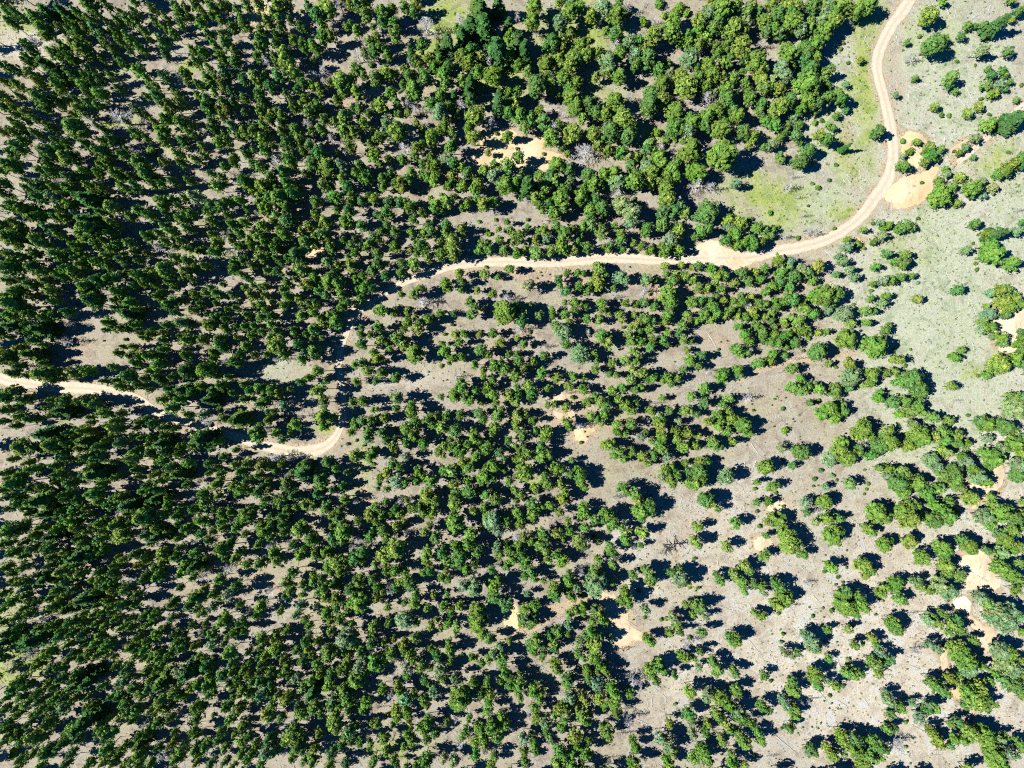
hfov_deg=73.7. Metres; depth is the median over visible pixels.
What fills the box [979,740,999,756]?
pine tree
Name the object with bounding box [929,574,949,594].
pine tree
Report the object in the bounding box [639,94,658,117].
pine tree
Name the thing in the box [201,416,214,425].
dead tree
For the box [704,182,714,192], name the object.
dead tree
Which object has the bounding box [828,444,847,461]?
pine tree
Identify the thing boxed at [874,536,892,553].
pine tree
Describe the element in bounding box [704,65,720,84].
pine tree
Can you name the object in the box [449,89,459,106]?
fir tree
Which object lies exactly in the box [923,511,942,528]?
pine tree
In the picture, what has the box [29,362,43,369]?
dead tree
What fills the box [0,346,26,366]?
pine tree
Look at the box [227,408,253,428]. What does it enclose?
tree
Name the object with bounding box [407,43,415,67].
fir tree
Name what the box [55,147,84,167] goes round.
pine tree
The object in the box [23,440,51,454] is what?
fir tree
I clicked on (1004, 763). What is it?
pine tree
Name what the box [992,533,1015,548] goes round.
pine tree
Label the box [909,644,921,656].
dead tree
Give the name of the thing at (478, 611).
pine tree
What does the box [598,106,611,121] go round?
pine tree
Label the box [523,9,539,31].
pine tree
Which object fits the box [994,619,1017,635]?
pine tree
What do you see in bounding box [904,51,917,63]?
dead tree
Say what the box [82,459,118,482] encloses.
fir tree
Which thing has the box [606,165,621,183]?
pine tree
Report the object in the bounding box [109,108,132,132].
dead tree
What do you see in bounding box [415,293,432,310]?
dead tree
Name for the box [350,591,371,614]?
pine tree
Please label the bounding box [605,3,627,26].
pine tree
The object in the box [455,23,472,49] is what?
fir tree
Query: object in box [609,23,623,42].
pine tree
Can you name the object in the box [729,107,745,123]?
pine tree
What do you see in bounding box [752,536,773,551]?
sand patch
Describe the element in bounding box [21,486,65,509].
fir tree
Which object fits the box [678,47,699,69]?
pine tree
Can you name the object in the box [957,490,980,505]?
pine tree
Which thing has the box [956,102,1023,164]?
dirt track
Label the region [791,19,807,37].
pine tree
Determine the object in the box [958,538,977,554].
pine tree
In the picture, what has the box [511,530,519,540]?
dead tree
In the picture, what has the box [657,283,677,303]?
pine tree
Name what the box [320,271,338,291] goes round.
pine tree
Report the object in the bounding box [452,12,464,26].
dead tree
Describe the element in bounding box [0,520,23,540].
pine tree
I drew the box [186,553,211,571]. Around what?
fir tree
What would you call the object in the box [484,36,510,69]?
fir tree
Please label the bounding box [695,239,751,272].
sand patch
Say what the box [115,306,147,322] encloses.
fir tree
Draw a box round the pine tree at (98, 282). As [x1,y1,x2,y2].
[87,273,114,289]
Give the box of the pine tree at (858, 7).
[846,2,865,20]
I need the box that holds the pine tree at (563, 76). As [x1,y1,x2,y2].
[556,69,571,87]
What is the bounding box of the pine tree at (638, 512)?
[629,500,650,521]
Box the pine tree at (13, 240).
[0,227,35,250]
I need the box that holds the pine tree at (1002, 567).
[986,557,1011,576]
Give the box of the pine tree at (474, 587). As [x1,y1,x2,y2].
[466,575,482,596]
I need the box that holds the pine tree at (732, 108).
[723,102,738,121]
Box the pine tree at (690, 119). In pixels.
[681,111,700,128]
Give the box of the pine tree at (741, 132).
[734,123,752,140]
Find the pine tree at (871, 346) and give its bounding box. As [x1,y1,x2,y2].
[858,333,888,359]
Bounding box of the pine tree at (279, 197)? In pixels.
[269,188,291,210]
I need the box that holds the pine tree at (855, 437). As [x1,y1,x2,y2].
[849,429,867,441]
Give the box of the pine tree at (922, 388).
[908,380,927,394]
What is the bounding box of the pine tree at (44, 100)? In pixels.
[28,90,62,111]
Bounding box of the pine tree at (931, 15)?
[918,5,939,26]
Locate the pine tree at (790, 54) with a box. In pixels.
[777,43,800,65]
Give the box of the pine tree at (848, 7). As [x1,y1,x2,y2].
[834,0,854,15]
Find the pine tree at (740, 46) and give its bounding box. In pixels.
[730,34,751,59]
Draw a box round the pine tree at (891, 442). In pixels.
[881,434,900,451]
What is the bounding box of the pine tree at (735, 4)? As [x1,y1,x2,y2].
[729,0,741,17]
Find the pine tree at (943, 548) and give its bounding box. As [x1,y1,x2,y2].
[929,539,953,556]
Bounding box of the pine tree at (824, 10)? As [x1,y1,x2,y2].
[818,0,836,16]
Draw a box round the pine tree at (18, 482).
[0,475,37,489]
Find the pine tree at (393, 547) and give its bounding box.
[381,535,404,558]
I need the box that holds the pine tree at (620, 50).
[614,44,627,62]
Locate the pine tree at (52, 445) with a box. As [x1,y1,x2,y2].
[39,436,63,453]
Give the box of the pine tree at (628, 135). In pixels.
[619,125,637,146]
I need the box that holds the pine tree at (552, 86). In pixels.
[544,75,558,94]
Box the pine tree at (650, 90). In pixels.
[642,84,659,99]
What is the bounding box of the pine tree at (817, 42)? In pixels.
[809,34,825,52]
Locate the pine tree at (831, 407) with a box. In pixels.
[818,401,837,417]
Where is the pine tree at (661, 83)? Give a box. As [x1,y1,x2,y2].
[653,74,669,91]
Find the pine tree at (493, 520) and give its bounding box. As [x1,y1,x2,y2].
[482,509,502,531]
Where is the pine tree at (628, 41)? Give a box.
[622,34,636,53]
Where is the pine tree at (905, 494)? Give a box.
[894,486,911,499]
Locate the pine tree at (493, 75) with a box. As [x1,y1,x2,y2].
[483,64,501,86]
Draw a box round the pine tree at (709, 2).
[704,0,718,6]
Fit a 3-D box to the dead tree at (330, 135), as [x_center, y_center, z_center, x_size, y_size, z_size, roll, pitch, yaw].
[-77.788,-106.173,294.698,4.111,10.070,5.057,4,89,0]
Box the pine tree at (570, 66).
[562,57,577,75]
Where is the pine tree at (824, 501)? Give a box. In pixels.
[814,494,832,510]
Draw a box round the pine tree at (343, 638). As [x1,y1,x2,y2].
[334,625,356,649]
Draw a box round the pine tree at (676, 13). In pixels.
[665,7,683,24]
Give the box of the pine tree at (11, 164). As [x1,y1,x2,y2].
[0,155,31,175]
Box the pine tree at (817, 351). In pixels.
[806,341,827,362]
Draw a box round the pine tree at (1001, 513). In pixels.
[986,504,1012,524]
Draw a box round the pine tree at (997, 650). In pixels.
[987,640,1010,660]
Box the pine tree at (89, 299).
[79,292,110,310]
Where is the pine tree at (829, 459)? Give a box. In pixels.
[820,449,838,467]
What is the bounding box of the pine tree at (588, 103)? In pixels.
[582,96,594,114]
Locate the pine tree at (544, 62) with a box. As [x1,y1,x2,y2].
[537,54,555,76]
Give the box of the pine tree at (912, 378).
[899,368,924,390]
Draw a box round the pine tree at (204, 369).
[195,361,220,378]
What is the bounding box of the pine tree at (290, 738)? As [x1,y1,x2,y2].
[284,724,304,745]
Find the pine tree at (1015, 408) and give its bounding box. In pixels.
[998,395,1023,419]
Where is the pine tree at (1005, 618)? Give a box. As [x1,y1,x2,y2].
[985,601,1012,626]
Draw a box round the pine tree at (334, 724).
[326,710,343,731]
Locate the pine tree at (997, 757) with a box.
[983,744,1004,762]
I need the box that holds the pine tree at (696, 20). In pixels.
[691,10,708,27]
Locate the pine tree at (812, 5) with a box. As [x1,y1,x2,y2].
[803,0,821,15]
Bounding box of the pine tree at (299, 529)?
[290,518,309,538]
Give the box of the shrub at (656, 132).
[652,127,661,136]
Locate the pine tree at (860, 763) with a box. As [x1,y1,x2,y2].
[853,758,872,767]
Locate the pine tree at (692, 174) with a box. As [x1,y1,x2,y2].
[682,162,707,183]
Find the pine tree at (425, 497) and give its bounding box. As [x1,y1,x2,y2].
[418,487,434,506]
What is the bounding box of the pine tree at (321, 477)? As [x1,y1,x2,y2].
[313,468,330,484]
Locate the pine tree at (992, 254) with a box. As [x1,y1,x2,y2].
[977,243,1006,265]
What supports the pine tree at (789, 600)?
on the ground
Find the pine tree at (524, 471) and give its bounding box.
[515,462,533,482]
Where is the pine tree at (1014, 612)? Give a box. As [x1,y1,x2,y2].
[1001,601,1019,618]
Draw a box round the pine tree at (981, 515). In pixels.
[970,507,996,524]
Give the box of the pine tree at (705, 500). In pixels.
[696,491,715,508]
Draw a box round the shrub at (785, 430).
[781,427,788,434]
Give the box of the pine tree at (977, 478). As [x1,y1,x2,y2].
[965,469,988,484]
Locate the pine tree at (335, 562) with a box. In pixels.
[328,553,347,569]
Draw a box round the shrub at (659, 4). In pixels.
[654,0,664,9]
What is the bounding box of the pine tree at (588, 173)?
[580,167,596,183]
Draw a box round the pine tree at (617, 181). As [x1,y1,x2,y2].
[608,172,626,191]
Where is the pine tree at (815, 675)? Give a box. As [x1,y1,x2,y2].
[805,665,824,683]
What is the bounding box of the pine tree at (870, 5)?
[857,0,878,16]
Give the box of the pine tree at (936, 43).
[918,32,948,57]
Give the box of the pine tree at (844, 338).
[833,328,857,348]
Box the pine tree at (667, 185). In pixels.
[658,178,675,194]
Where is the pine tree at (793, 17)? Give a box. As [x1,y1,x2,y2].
[783,9,803,33]
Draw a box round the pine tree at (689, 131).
[680,122,696,138]
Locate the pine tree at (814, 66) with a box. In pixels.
[801,58,819,72]
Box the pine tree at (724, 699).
[714,688,729,706]
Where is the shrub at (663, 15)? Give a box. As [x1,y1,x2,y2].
[660,12,667,19]
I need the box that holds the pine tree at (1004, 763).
[999,757,1011,767]
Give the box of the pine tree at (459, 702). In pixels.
[448,684,474,711]
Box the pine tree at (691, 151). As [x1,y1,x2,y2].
[676,135,704,164]
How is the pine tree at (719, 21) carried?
on the ground
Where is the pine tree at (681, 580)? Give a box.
[672,570,688,589]
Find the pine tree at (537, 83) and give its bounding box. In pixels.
[527,72,547,98]
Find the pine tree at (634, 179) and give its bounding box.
[624,168,644,190]
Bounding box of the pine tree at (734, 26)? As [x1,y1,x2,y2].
[723,16,743,38]
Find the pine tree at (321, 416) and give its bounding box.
[313,407,331,424]
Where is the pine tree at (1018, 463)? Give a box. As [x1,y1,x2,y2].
[1005,456,1023,472]
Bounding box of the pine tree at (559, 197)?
[551,187,569,209]
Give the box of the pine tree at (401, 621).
[394,610,414,628]
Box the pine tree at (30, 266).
[22,259,46,276]
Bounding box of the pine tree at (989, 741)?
[977,732,995,747]
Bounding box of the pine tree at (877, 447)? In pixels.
[870,438,888,453]
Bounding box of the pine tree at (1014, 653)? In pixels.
[994,644,1019,661]
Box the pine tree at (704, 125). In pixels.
[697,118,712,133]
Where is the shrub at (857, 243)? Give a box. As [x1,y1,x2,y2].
[854,240,861,247]
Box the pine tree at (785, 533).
[776,526,797,542]
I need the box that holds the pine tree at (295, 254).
[288,246,305,263]
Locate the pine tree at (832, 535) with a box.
[821,523,843,545]
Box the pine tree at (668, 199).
[656,188,675,207]
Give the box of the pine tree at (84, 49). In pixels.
[71,40,98,63]
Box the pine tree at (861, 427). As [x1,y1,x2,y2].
[851,419,871,436]
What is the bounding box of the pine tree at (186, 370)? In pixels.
[177,361,196,379]
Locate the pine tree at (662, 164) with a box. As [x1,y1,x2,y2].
[652,155,670,175]
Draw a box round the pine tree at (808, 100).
[798,92,815,110]
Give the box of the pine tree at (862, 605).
[853,597,871,614]
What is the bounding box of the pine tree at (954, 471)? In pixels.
[943,462,963,480]
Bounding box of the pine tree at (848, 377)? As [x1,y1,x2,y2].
[839,366,861,386]
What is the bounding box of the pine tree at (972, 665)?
[955,651,978,673]
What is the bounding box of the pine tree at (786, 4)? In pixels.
[776,0,794,12]
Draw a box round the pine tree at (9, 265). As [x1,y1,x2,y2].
[0,257,31,277]
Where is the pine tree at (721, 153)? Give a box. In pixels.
[706,137,739,171]
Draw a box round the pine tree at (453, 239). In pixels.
[443,233,460,252]
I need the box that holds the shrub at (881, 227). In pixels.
[878,225,886,230]
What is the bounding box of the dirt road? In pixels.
[0,0,915,457]
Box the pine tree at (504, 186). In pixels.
[495,174,516,196]
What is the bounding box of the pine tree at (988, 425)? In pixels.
[976,414,994,431]
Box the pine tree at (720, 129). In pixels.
[710,116,734,139]
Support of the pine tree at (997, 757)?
on the ground
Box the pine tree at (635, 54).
[626,47,642,65]
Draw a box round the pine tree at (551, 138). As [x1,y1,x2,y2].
[543,127,560,147]
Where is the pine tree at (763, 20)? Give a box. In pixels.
[755,13,771,31]
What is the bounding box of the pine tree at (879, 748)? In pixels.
[867,733,885,753]
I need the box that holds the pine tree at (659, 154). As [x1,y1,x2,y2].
[649,148,667,164]
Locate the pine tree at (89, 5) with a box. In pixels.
[79,0,106,20]
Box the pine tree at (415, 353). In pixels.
[404,344,426,364]
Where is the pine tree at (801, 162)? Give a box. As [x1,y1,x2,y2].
[789,153,808,169]
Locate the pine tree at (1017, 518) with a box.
[1006,511,1023,525]
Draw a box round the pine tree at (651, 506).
[640,495,657,516]
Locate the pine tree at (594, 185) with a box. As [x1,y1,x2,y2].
[585,175,602,193]
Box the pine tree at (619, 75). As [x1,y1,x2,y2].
[610,68,626,86]
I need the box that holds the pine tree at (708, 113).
[697,107,714,122]
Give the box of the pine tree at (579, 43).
[571,37,588,50]
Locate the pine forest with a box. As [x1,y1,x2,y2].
[0,0,1023,767]
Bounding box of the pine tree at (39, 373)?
[29,365,62,385]
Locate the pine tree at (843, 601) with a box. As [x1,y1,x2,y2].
[831,590,852,612]
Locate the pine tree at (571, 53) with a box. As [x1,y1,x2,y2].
[565,49,581,65]
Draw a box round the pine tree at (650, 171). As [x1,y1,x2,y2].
[641,163,659,184]
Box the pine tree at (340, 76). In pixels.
[332,69,352,95]
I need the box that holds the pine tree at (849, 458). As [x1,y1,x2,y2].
[839,449,856,467]
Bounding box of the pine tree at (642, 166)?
[637,159,653,172]
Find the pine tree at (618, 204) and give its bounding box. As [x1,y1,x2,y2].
[611,196,631,215]
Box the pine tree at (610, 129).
[601,120,619,144]
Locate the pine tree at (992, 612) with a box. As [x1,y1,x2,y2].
[979,603,1003,619]
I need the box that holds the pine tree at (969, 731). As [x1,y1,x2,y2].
[960,722,980,742]
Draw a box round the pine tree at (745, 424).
[733,416,752,434]
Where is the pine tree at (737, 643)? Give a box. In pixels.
[727,631,743,648]
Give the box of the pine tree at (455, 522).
[445,512,465,534]
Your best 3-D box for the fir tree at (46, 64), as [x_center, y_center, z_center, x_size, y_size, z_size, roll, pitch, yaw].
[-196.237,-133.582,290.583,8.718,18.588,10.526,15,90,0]
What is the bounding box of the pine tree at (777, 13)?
[769,5,784,24]
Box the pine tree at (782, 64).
[773,59,789,74]
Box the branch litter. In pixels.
[0,0,1023,767]
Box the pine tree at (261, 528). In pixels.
[254,518,273,538]
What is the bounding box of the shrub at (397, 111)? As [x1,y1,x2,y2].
[392,107,402,117]
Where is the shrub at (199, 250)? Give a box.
[194,246,204,254]
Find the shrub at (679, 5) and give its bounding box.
[673,2,684,11]
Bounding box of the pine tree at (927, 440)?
[914,432,933,447]
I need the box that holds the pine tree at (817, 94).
[808,87,820,98]
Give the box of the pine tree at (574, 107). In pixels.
[567,98,584,116]
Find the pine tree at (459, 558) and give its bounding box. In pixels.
[450,548,467,569]
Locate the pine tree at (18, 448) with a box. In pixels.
[9,436,34,456]
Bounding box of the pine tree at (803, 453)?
[792,444,812,459]
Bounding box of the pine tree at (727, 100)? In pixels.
[718,91,734,113]
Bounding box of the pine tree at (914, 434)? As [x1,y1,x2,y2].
[905,424,928,442]
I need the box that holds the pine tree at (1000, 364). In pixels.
[984,352,1011,374]
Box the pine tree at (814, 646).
[803,632,820,653]
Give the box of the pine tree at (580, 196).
[572,189,589,206]
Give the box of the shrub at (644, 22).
[639,16,648,27]
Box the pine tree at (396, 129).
[386,119,407,142]
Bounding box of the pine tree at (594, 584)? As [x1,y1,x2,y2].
[582,573,607,595]
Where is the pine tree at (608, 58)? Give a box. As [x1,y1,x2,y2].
[597,50,619,73]
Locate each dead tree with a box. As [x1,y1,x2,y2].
[8,651,22,660]
[21,648,38,660]
[27,36,45,51]
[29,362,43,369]
[55,336,73,346]
[65,322,76,329]
[79,113,95,127]
[96,672,111,685]
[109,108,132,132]
[127,573,139,586]
[129,148,143,156]
[152,242,163,251]
[156,748,174,762]
[191,200,202,210]
[196,571,213,580]
[199,177,209,184]
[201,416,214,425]
[219,230,230,241]
[223,563,235,573]
[224,247,236,255]
[232,109,241,119]
[260,53,274,69]
[264,424,275,432]
[265,539,275,547]
[266,585,277,595]
[269,450,284,462]
[270,152,284,166]
[286,454,295,462]
[303,119,311,126]
[312,71,320,81]
[319,65,332,78]
[320,77,329,93]
[322,192,332,203]
[327,133,336,142]
[336,0,347,14]
[353,49,362,62]
[354,532,364,545]
[362,90,371,100]
[363,729,369,741]
[385,582,395,594]
[396,143,410,156]
[404,98,412,107]
[411,104,418,115]
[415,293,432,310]
[417,16,433,38]
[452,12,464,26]
[455,98,466,111]
[455,734,467,748]
[485,57,490,66]
[485,116,498,128]
[501,292,511,302]
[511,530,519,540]
[512,324,521,333]
[549,121,559,132]
[572,143,593,167]
[572,421,584,430]
[575,564,584,576]
[609,39,618,52]
[611,188,621,195]
[622,712,632,729]
[626,92,633,101]
[626,672,638,686]
[636,285,648,297]
[656,143,664,150]
[660,538,676,555]
[679,638,690,649]
[687,178,702,195]
[699,91,711,106]
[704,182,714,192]
[738,394,751,402]
[741,302,751,311]
[755,39,765,48]
[779,181,792,192]
[812,506,820,513]
[884,736,906,756]
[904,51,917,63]
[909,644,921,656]
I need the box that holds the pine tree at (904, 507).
[895,499,917,514]
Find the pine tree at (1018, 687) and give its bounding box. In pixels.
[999,678,1023,695]
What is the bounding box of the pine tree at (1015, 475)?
[1005,468,1023,482]
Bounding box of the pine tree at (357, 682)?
[347,672,367,689]
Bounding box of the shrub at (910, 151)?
[905,147,913,155]
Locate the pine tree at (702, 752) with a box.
[694,741,711,762]
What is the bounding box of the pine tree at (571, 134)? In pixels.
[561,122,583,144]
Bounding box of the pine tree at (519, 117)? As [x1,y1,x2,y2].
[511,107,528,126]
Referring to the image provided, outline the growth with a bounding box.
[0,0,1023,767]
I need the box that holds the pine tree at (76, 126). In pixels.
[61,117,94,142]
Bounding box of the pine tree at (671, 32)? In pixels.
[660,18,680,44]
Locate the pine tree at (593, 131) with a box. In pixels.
[585,125,602,141]
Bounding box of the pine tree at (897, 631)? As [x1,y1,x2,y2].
[886,621,906,635]
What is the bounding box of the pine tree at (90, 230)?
[73,218,106,239]
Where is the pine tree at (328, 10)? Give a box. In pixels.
[316,0,337,22]
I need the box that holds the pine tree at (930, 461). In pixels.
[920,451,940,470]
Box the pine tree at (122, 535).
[109,525,136,544]
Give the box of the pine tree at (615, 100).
[606,91,624,111]
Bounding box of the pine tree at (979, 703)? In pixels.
[960,687,989,710]
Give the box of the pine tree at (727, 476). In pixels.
[716,466,734,484]
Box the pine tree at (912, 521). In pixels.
[895,510,921,528]
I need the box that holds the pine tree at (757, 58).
[742,49,766,73]
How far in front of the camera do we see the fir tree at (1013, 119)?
292.34 m
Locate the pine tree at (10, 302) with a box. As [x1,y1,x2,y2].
[0,294,37,314]
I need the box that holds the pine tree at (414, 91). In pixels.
[404,79,422,101]
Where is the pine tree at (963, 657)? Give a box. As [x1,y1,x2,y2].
[947,646,973,666]
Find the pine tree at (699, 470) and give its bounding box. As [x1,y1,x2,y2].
[689,463,709,479]
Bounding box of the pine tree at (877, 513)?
[863,502,886,523]
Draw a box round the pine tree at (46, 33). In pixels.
[33,20,57,41]
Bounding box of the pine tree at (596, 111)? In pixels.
[587,104,601,120]
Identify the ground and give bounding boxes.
[0,0,1023,767]
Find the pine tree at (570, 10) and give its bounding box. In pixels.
[561,0,578,23]
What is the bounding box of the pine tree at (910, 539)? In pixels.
[899,533,918,550]
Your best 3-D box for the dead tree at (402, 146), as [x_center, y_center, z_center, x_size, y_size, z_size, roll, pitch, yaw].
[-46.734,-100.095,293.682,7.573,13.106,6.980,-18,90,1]
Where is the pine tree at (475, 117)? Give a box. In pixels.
[464,105,485,126]
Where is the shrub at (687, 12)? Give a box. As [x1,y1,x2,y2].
[683,8,690,17]
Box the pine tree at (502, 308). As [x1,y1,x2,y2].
[493,300,519,325]
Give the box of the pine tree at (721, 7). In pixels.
[710,0,733,20]
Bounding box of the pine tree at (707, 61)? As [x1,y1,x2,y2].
[699,56,715,74]
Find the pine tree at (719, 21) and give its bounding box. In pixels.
[710,14,725,35]
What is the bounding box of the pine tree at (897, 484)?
[886,470,909,491]
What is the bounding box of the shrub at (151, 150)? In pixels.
[145,145,156,154]
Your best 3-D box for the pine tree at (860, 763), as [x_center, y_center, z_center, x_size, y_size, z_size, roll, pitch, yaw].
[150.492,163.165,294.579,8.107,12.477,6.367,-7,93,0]
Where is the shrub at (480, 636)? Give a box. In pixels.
[477,630,484,640]
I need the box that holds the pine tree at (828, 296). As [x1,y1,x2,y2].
[811,284,834,307]
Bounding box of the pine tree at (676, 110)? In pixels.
[663,100,683,119]
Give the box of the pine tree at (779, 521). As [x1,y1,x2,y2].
[770,510,787,527]
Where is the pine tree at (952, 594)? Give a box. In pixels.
[939,584,959,602]
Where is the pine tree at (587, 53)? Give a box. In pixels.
[579,45,593,63]
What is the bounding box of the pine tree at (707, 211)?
[694,197,720,224]
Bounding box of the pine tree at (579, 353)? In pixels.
[569,342,590,364]
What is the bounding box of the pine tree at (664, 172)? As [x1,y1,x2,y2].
[657,169,672,180]
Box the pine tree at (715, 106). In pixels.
[708,101,723,118]
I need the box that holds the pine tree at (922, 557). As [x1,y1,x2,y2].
[912,549,931,566]
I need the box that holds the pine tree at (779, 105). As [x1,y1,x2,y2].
[767,96,789,118]
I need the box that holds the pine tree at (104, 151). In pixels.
[89,144,119,162]
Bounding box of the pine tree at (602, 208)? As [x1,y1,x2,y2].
[593,199,608,217]
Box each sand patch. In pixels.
[251,0,271,23]
[303,246,323,255]
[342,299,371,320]
[346,152,357,166]
[472,127,561,171]
[502,604,519,629]
[551,385,574,401]
[553,410,574,418]
[574,425,594,442]
[597,591,642,648]
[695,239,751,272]
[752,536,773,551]
[767,499,786,515]
[849,237,861,244]
[884,166,938,208]
[901,130,926,167]
[939,648,947,670]
[949,679,967,698]
[950,140,967,154]
[952,596,971,613]
[953,550,1001,590]
[963,466,1004,508]
[965,709,973,719]
[967,615,979,629]
[976,623,999,653]
[988,308,1023,355]
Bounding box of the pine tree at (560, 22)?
[552,12,569,31]
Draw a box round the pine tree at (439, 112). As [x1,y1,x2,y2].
[432,102,448,121]
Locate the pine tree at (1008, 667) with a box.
[991,655,1016,675]
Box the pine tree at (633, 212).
[620,202,641,223]
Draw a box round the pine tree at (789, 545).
[778,533,803,554]
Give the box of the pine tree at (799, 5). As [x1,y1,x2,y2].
[793,0,805,11]
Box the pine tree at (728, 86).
[717,80,734,97]
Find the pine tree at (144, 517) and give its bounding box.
[131,506,158,527]
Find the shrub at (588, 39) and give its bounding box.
[584,37,591,43]
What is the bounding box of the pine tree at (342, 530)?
[334,521,353,543]
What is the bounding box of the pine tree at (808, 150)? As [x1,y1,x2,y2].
[797,143,816,158]
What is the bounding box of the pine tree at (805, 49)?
[799,43,814,59]
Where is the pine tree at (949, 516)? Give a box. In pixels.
[934,504,957,526]
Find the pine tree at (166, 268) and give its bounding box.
[155,261,179,278]
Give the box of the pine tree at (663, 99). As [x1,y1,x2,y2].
[655,90,671,109]
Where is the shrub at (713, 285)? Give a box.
[710,281,716,289]
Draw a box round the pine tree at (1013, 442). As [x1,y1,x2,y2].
[1000,435,1023,452]
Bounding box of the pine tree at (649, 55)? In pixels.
[640,48,658,71]
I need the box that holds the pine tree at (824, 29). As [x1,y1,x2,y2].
[813,20,836,42]
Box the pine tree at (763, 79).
[755,73,769,89]
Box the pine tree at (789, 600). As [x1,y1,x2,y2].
[777,589,794,606]
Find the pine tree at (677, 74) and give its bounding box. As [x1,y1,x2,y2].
[671,66,688,87]
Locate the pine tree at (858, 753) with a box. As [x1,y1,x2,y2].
[845,739,864,759]
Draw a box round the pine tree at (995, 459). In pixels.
[979,448,1004,470]
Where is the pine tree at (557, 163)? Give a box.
[548,156,567,173]
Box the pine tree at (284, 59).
[277,51,297,68]
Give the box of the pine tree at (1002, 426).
[994,418,1015,436]
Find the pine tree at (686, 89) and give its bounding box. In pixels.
[674,74,697,100]
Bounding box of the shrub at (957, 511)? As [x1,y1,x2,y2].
[950,508,959,515]
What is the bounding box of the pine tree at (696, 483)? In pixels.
[683,475,702,491]
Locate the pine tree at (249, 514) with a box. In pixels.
[238,505,258,523]
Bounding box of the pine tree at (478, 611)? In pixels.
[468,601,487,619]
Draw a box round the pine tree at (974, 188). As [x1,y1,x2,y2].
[959,178,983,195]
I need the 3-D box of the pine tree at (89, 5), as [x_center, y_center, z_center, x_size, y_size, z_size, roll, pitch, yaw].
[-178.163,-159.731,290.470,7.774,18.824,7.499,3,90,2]
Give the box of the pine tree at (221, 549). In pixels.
[213,540,233,558]
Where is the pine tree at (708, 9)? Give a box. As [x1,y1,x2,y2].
[700,5,714,23]
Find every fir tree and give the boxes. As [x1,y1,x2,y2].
[0,318,31,337]
[0,630,23,647]
[15,622,55,651]
[17,347,52,362]
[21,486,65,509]
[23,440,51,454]
[25,321,64,343]
[30,424,64,441]
[34,55,70,88]
[34,506,61,518]
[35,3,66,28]
[35,568,62,584]
[38,527,73,540]
[49,403,85,418]
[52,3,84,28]
[58,597,81,615]
[63,542,102,565]
[64,666,94,692]
[66,699,114,738]
[72,191,113,215]
[72,213,111,230]
[72,585,106,608]
[74,432,107,450]
[77,662,112,690]
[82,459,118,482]
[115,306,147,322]
[116,492,146,513]
[131,728,156,752]
[146,526,176,542]
[147,489,171,505]
[151,437,177,448]
[151,665,176,692]
[169,466,197,480]
[172,381,194,394]
[177,655,201,682]
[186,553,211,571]
[191,427,222,451]
[200,396,224,406]
[206,384,227,396]
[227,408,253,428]
[293,459,318,480]
[304,679,324,703]
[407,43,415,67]
[434,42,443,58]
[440,31,456,59]
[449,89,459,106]
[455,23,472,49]
[462,74,477,95]
[462,85,475,106]
[463,13,477,42]
[467,0,478,16]
[473,0,494,22]
[475,11,496,49]
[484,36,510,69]
[491,0,507,23]
[491,94,504,117]
[493,87,502,99]
[501,16,514,37]
[506,29,523,55]
[514,38,531,69]
[517,175,537,201]
[836,142,852,154]
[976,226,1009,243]
[977,10,1015,42]
[992,110,1023,135]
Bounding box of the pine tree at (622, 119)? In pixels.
[612,107,636,130]
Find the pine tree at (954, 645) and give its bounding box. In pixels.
[944,639,965,656]
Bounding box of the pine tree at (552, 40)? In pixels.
[541,32,559,54]
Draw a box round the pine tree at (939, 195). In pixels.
[927,184,951,206]
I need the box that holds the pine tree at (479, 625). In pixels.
[468,615,490,632]
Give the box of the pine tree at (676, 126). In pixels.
[664,117,686,139]
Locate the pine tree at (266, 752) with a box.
[258,739,276,760]
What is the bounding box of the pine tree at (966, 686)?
[957,681,977,698]
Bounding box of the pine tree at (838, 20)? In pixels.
[827,13,845,31]
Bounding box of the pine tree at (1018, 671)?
[1002,661,1023,678]
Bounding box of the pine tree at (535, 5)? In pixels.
[524,0,542,13]
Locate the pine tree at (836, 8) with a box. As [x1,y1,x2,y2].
[822,1,844,20]
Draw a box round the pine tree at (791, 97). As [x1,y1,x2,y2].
[784,91,797,111]
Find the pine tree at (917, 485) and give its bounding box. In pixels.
[908,473,927,492]
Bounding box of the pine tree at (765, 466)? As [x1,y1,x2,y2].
[755,458,775,475]
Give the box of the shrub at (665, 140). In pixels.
[662,137,669,143]
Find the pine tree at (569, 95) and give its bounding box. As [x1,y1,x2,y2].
[563,85,582,105]
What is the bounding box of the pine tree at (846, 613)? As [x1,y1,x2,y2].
[838,598,856,618]
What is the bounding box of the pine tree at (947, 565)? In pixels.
[934,556,955,573]
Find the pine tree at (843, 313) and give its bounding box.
[830,304,853,321]
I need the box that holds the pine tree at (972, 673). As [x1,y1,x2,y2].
[957,667,978,678]
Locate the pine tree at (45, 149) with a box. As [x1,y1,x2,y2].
[35,142,58,162]
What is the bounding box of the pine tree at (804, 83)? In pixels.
[790,70,820,97]
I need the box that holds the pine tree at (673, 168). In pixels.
[663,160,681,182]
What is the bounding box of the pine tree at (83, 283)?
[74,277,108,291]
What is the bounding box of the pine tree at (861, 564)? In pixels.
[851,556,872,572]
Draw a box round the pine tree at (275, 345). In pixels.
[267,333,288,354]
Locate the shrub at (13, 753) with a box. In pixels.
[8,748,18,759]
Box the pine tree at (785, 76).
[777,68,792,83]
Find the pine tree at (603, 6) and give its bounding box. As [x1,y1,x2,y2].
[594,0,612,16]
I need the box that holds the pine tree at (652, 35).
[644,23,661,48]
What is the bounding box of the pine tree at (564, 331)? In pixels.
[553,324,571,340]
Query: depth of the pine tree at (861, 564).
291.85 m
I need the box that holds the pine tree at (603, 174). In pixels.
[596,166,609,181]
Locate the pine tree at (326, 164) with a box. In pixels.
[316,157,339,177]

